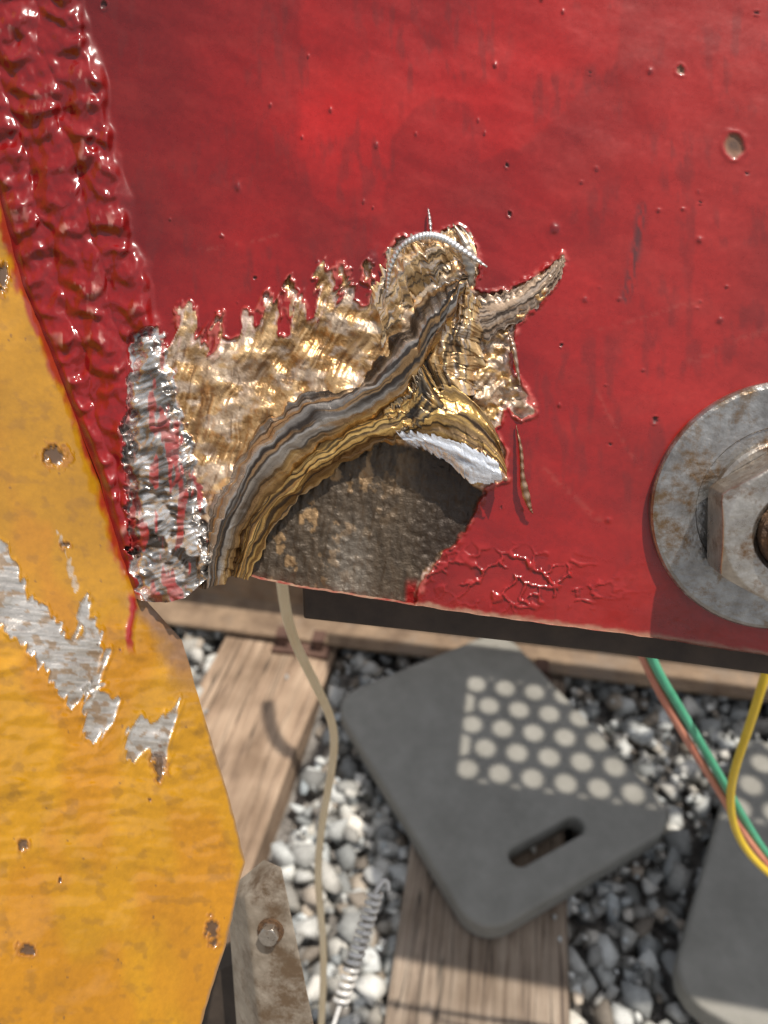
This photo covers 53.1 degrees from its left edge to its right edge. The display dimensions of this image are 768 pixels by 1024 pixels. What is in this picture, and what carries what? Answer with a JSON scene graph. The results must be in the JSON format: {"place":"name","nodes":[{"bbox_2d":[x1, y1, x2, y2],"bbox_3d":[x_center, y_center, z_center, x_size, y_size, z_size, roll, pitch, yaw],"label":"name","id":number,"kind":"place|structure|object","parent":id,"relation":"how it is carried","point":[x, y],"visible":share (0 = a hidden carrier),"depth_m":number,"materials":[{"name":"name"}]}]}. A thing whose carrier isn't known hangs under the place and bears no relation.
{"place":"outdoors","nodes":[
{"label":"outdoors","id":0,"kind":"place"},
{"bbox_2d":[0,202,244,1023],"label":"yellow steel plate","id":1,"kind":"object","parent":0,"point":[122,861],"visible":1,"depth_m":0.26,"materials":[{"name":"yellow metal"}]},
{"bbox_2d":[202,860,313,1023],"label":"steel bracket","id":2,"kind":"object","parent":1,"relation":"attached to","point":[259,978],"visible":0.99,"depth_m":0.33,"materials":[{"name":"beige metal"}]},
{"bbox_2d":[331,878,390,1023],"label":"coil spring","id":3,"kind":"object","parent":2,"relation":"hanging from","point":[369,925],"visible":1,"depth_m":0.51,"materials":[{"name":"metal"}]},
{"bbox_2d":[0,0,767,673],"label":"red steel girder","id":4,"kind":"object","parent":1,"relation":"attached to","point":[442,316],"visible":1,"depth_m":0.24,"materials":[{"name":"red metal"}]},
{"bbox_2d":[276,582,337,1023],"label":"beige cable","id":5,"kind":"object","parent":4,"relation":"attached to","point":[291,631],"visible":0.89,"depth_m":0.53,"materials":[{"name":"beige plastic"}]},
{"bbox_2d":[638,656,767,866],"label":"red wire","id":6,"kind":"object","parent":4,"relation":"hanging from","point":[689,743],"visible":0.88,"depth_m":0.53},
{"bbox_2d":[646,657,767,858],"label":"green wire","id":7,"kind":"object","parent":4,"relation":"hanging from","point":[673,698],"visible":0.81,"depth_m":0.53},
{"bbox_2d":[649,382,767,628],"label":"hex bolt with washer","id":8,"kind":"object","parent":4,"relation":"on","point":[708,511],"visible":1,"depth_m":0.24,"materials":[{"name":"metal"}]},
{"bbox_2d":[726,673,767,876],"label":"yellow wire","id":9,"kind":"object","parent":4,"relation":"hanging from","point":[758,697],"visible":0.95,"depth_m":0.52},
{"bbox_2d":[169,625,767,1023],"bbox_3d":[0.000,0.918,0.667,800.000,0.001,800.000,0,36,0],"label":"ground","id":10,"kind":"structure","parent":0,"point":[316,747],"depth_m":1.21,"materials":[{"name":"grey gravel"}]},
{"bbox_2d":[199,633,340,943],"bbox_3d":[-0.095,0.004,1.969,0.231,0.168,2.600,7,37,9],"label":"railway sleeper","id":11,"kind":"object","parent":10,"relation":"on","point":[260,716],"visible":0.03,"depth_m":1.33,"materials":[{"name":"brown wood"}]},
{"bbox_2d":[271,625,331,659],"bbox_3d":[-0.143,0.198,1.528,0.110,0.043,0.205,6,36,8],"label":"tie plate","id":12,"kind":"object","parent":11,"relation":"on","point":[318,649],"visible":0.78,"depth_m":1.46,"materials":[{"name":"brown metal"}]},
{"bbox_2d":[384,675,569,1023],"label":"railway sleeper","id":13,"kind":"object","parent":10,"relation":"on","point":[448,967],"visible":0.15,"depth_m":1.01,"materials":[{"name":"brown wood"}]},
{"bbox_2d":[147,576,767,702],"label":"railway rail","id":14,"kind":"object","parent":13,"relation":"on","point":[250,606],"depth_m":1.46,"materials":[{"name":"brown metal"}]},
{"bbox_2d":[340,638,666,938],"bbox_3d":[0.174,0.402,1.238,0.357,0.038,0.455,-17,39,-22],"label":"kneeling pad","id":15,"kind":"object","parent":13,"relation":"on","point":[485,760],"visible":0.97,"depth_m":1.19,"materials":[{"name":"grey plastic"}]},
{"bbox_2d":[536,658,551,682],"bbox_3d":[0.266,0.241,1.469,0.110,0.043,0.205,6,36,8],"label":"tie plate","id":16,"kind":"object","parent":13,"relation":"on","point":[542,665],"visible":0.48,"depth_m":1.39,"materials":[{"name":"brown metal"}]},
{"bbox_2d":[672,742,767,1023],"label":"kneeling pad","id":17,"kind":"object","parent":10,"relation":"on","point":[720,971],"visible":0.75,"depth_m":1.00,"materials":[{"name":"grey plastic"}]}
]}

